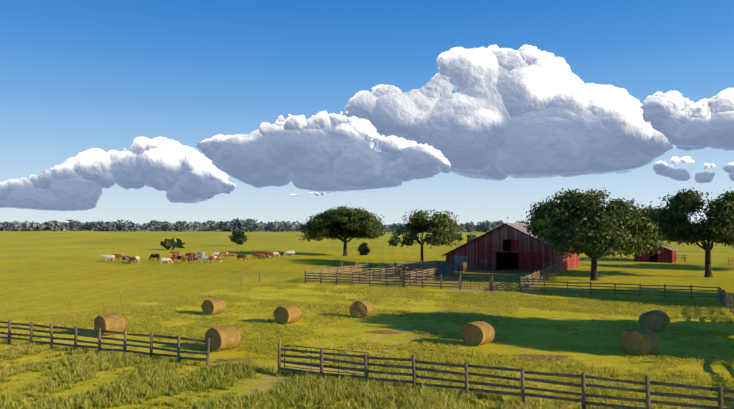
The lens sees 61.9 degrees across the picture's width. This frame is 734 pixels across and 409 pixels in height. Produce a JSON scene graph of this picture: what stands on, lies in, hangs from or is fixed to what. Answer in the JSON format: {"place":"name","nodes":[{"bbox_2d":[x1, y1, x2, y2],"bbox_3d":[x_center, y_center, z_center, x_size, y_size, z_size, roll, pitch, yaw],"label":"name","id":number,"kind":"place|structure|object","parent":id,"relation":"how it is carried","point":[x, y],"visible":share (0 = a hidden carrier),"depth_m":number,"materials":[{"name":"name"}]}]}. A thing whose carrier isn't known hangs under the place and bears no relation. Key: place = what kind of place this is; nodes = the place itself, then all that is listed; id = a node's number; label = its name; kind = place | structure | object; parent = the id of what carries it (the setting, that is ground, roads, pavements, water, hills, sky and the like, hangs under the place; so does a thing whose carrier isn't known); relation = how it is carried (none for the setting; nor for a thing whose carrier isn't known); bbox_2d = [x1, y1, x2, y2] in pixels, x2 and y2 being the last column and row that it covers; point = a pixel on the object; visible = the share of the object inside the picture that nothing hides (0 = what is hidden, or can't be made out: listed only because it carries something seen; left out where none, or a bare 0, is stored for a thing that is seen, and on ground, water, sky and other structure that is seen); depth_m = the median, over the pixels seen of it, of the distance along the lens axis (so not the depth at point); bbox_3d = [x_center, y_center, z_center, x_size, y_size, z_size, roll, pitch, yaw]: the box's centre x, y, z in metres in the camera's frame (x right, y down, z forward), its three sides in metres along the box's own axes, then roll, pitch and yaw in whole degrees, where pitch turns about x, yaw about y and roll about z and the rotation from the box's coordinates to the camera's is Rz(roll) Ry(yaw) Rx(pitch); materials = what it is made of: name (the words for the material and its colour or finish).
{"place":"outdoors","nodes":[
{"label":"outdoors","id":0,"kind":"place"},
{"bbox_2d":[0,136,235,210],"bbox_3d":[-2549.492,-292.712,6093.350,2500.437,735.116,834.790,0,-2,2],"label":"cloud","id":1,"kind":"structure","parent":0,"point":[178,172],"depth_m":5861.07,"materials":[{"name":"white"}]},
{"bbox_2d":[196,111,451,192],"bbox_3d":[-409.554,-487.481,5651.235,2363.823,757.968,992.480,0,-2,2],"label":"cloud","id":2,"kind":"structure","parent":0,"point":[324,151],"depth_m":5390.56,"materials":[{"name":"white"}]},
{"bbox_2d":[290,192,364,195],"bbox_3d":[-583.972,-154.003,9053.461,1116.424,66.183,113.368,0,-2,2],"label":"cloud","id":3,"kind":"structure","parent":0,"point":[322,193],"depth_m":9037.63,"materials":[{"name":"white"}]},
{"bbox_2d":[0,229,733,408],"bbox_3d":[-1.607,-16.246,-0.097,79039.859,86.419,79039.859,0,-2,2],"label":"ground","id":4,"kind":"structure","parent":0,"point":[39,270],"depth_m":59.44,"materials":[{"name":"green plant"}]},
{"bbox_2d":[100,253,114,261],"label":"cow","id":5,"kind":"object","parent":4,"relation":"on","point":[109,256],"visible":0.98,"depth_m":106.00},
{"bbox_2d":[94,313,125,335],"bbox_3d":[-16.281,7.589,38.760,1.624,1.324,1.480,-2,-3,40],"label":"hay bale","id":6,"kind":"object","parent":4,"relation":"on","point":[113,322],"visible":0.88,"depth_m":38.30},
{"bbox_2d":[3,280,226,315],"bbox_3d":[-22.109,8.327,54.909,0.041,1.100,32.442,-1,-3,24],"label":"electric fence","id":7,"kind":"object","parent":4,"relation":"on","point":[80,302],"visible":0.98,"depth_m":50.20,"materials":[{"name":"white"}]},
{"bbox_2d":[111,254,121,260],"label":"cow","id":8,"kind":"object","parent":4,"relation":"on","point":[117,255],"visible":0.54,"depth_m":107.32},
{"bbox_2d":[122,256,131,261],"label":"cow","id":9,"kind":"object","parent":4,"relation":"on","point":[124,258],"visible":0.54,"depth_m":105.15},
{"bbox_2d":[129,257,139,263],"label":"cow","id":10,"kind":"object","parent":4,"relation":"on","point":[133,259],"visible":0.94,"depth_m":102.32},
{"bbox_2d":[149,254,159,260],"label":"cow","id":11,"kind":"object","parent":4,"relation":"on","point":[157,256],"visible":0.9,"depth_m":108.26},
{"bbox_2d":[159,257,172,263],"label":"cow","id":12,"kind":"object","parent":4,"relation":"on","point":[164,259],"visible":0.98,"depth_m":101.17},
{"bbox_2d":[170,250,179,256],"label":"cow","id":13,"kind":"object","parent":4,"relation":"on","point":[177,253],"visible":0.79,"depth_m":112.50},
{"bbox_2d":[180,254,192,261],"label":"cow","id":14,"kind":"object","parent":4,"relation":"on","point":[183,257],"visible":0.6,"depth_m":105.17},
{"bbox_2d":[187,255,200,263],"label":"cow","id":15,"kind":"object","parent":4,"relation":"on","point":[192,258],"visible":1,"depth_m":101.56},
{"bbox_2d":[195,251,204,255],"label":"cow","id":16,"kind":"object","parent":4,"relation":"on","point":[200,253],"visible":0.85,"depth_m":113.43},
{"bbox_2d":[200,255,213,262],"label":"cow","id":17,"kind":"object","parent":4,"relation":"on","point":[204,258],"visible":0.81,"depth_m":103.11},
{"bbox_2d":[202,298,226,314],"bbox_3d":[-11.973,8.008,47.975,1.526,1.223,1.410,-2,-3,36],"label":"hay bale","id":18,"kind":"object","parent":4,"relation":"on","point":[215,306],"visible":1,"depth_m":47.51},
{"bbox_2d":[209,256,222,262],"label":"cow","id":19,"kind":"object","parent":4,"relation":"on","point":[213,258],"visible":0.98,"depth_m":103.35},
{"bbox_2d":[205,325,240,351],"bbox_3d":[-7.957,7.396,33.865,1.599,1.318,1.477,-2,-3,40],"label":"hay bale","id":20,"kind":"object","parent":4,"relation":"on","point":[226,337],"visible":0.96,"depth_m":33.35},
{"bbox_2d":[218,252,230,256],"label":"cow","id":21,"kind":"object","parent":4,"relation":"on","point":[223,253],"visible":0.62,"depth_m":112.11},
{"bbox_2d":[209,358,251,363],"bbox_3d":[-6.860,7.882,30.925,2.516,0.048,1.273,0,-2,2],"label":"dirt patch","id":22,"kind":"object","parent":4,"relation":"on","point":[235,360],"visible":0.68,"depth_m":30.84,"materials":[{"name":"brown soil"}]},
{"bbox_2d":[225,253,235,258],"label":"cow","id":23,"kind":"object","parent":4,"relation":"on","point":[232,254],"visible":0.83,"depth_m":112.28},
{"bbox_2d":[237,254,248,260],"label":"cow","id":24,"kind":"object","parent":4,"relation":"on","point":[243,256],"visible":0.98,"depth_m":108.70},
{"bbox_2d":[253,253,264,258],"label":"cow","id":25,"kind":"object","parent":4,"relation":"on","point":[257,254],"visible":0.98,"depth_m":112.54},
{"bbox_2d":[0,217,526,232],"bbox_3d":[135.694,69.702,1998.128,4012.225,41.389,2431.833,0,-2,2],"label":"treeline","id":26,"kind":"object","parent":4,"relation":"on","point":[247,225],"visible":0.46,"depth_m":868.62,"materials":[{"name":"green plant"}]},
{"bbox_2d":[262,252,273,257],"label":"cow","id":27,"kind":"object","parent":4,"relation":"on","point":[269,253],"visible":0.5,"depth_m":115.63},
{"bbox_2d":[274,305,301,323],"bbox_3d":[-5.633,7.794,43.434,1.549,1.288,1.411,-2,-3,37],"label":"hay bale","id":28,"kind":"object","parent":4,"relation":"on","point":[286,314],"visible":1,"depth_m":42.96},
{"bbox_2d":[283,250,294,256],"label":"cow","id":29,"kind":"object","parent":4,"relation":"on","point":[290,252],"visible":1,"depth_m":119.55},
{"bbox_2d":[0,336,634,408],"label":"grass","id":30,"kind":"structure","parent":4,"relation":"on","point":[313,390],"depth_m":24.96,"materials":[{"name":"green plant"}]},
{"bbox_2d":[160,231,476,254],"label":"bushes","id":31,"kind":"object","parent":4,"relation":"on","point":[241,238],"depth_m":170.30,"materials":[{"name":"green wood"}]},
{"bbox_2d":[284,345,368,380],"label":"gate","id":32,"kind":"structure","parent":4,"relation":"on","point":[325,362],"depth_m":27.22,"materials":[{"name":"brown wood"}]},
{"bbox_2d":[297,205,389,255],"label":"oak tree","id":33,"kind":"object","parent":4,"relation":"on","point":[345,223],"visible":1,"depth_m":123.22,"materials":[{"name":"green plant"}]},
{"bbox_2d":[349,300,372,317],"bbox_3d":[-0.444,7.917,46.432,1.579,1.283,1.426,-1,-2,19],"label":"hay bale","id":34,"kind":"object","parent":4,"relation":"on","point":[360,308],"visible":0.98,"depth_m":45.84},
{"bbox_2d":[0,320,733,408],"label":"paddock fence","id":35,"kind":"object","parent":4,"relation":"on","point":[720,398],"visible":0.88,"depth_m":25.24,"materials":[{"name":"brown wood"}]},
{"bbox_2d":[365,330,403,333],"bbox_3d":[1.165,8.227,39.533,2.546,0.048,1.546,-1,-3,25],"label":"dirt patch","id":36,"kind":"object","parent":4,"relation":"on","point":[384,332],"visible":1,"depth_m":39.36,"materials":[{"name":"brown soil"}]},
{"bbox_2d":[389,209,469,264],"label":"oak tree","id":37,"kind":"object","parent":4,"relation":"on","point":[445,226],"visible":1,"depth_m":101.45,"materials":[{"name":"green plant"}]},
{"bbox_2d":[461,321,494,345],"bbox_3d":[6.416,7.449,35.399,1.647,1.336,1.428,-2,-3,42],"label":"hay bale","id":38,"kind":"object","parent":4,"relation":"on","point":[476,333],"visible":0.96,"depth_m":34.90},
{"bbox_2d":[241,254,733,315],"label":"corral fence","id":39,"kind":"object","parent":4,"relation":"on","point":[442,267],"visible":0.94,"depth_m":72.79,"materials":[{"name":"brown wood"}]},
{"bbox_2d":[442,217,579,272],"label":"barn","id":40,"kind":"structure","parent":4,"relation":"on","point":[508,245],"depth_m":97.60,"materials":[{"name":"wood"}]},
{"bbox_2d":[515,354,578,360],"bbox_3d":[9.097,7.912,31.658,3.557,0.048,1.715,0,-2,2],"label":"dirt patch","id":41,"kind":"object","parent":4,"relation":"on","point":[544,357],"visible":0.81,"depth_m":31.67,"materials":[{"name":"brown soil"}]},
{"bbox_2d":[461,277,724,305],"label":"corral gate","id":42,"kind":"object","parent":4,"relation":"on","point":[501,285],"visible":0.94,"depth_m":65.45,"materials":[{"name":"brown wood"}]},
{"bbox_2d":[520,188,668,280],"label":"oak tree","id":43,"kind":"object","parent":4,"relation":"on","point":[578,223],"visible":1,"depth_m":75.69,"materials":[{"name":"green plant"}]},
{"bbox_2d":[619,327,658,354],"bbox_3d":[14.635,7.331,32.867,1.418,1.366,1.678,2,-3,-39],"label":"hay bale","id":44,"kind":"object","parent":4,"relation":"on","point":[638,341],"visible":0.98,"depth_m":32.38},
{"bbox_2d":[639,310,669,331],"bbox_3d":[18.877,7.649,40.194,1.418,1.312,1.615,2,-3,-44],"label":"hay bale","id":45,"kind":"object","parent":4,"relation":"on","point":[655,320],"visible":0.98,"depth_m":39.69},
{"bbox_2d":[634,244,677,262],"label":"red shed","id":46,"kind":"structure","parent":4,"relation":"on","point":[666,255],"depth_m":114.40,"materials":[{"name":"wood"}]},
{"bbox_2d":[635,204,701,245],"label":"oak tree","id":47,"kind":"object","parent":4,"relation":"on","point":[652,210],"visible":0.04,"depth_m":118.06,"materials":[{"name":"green plant"}]},
{"bbox_2d":[647,187,733,276],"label":"oak tree","id":48,"kind":"object","parent":4,"relation":"on","point":[674,223],"visible":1,"depth_m":83.21,"materials":[{"name":"green plant"}]},
{"bbox_2d":[0,0,733,225],"label":"sky","id":49,"kind":"structure","parent":0,"point":[77,76],"materials":[{"name":"blue"}]},
{"bbox_2d":[342,44,674,180],"bbox_3d":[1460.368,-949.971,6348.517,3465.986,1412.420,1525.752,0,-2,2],"label":"cloud","id":50,"kind":"structure","parent":0,"point":[527,111],"depth_m":5888.52,"materials":[{"name":"white"}]},
{"bbox_2d":[640,88,733,150],"bbox_3d":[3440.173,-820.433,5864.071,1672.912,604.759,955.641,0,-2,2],"label":"cloud","id":51,"kind":"structure","parent":0,"point":[676,119],"depth_m":5710.33,"materials":[{"name":"white"}]},
{"bbox_2d":[653,156,733,182],"bbox_3d":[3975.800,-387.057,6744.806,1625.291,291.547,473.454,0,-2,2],"label":"cloud","id":52,"kind":"structure","parent":0,"point":[663,168],"depth_m":6705.55,"materials":[{"name":"white"}]}
]}

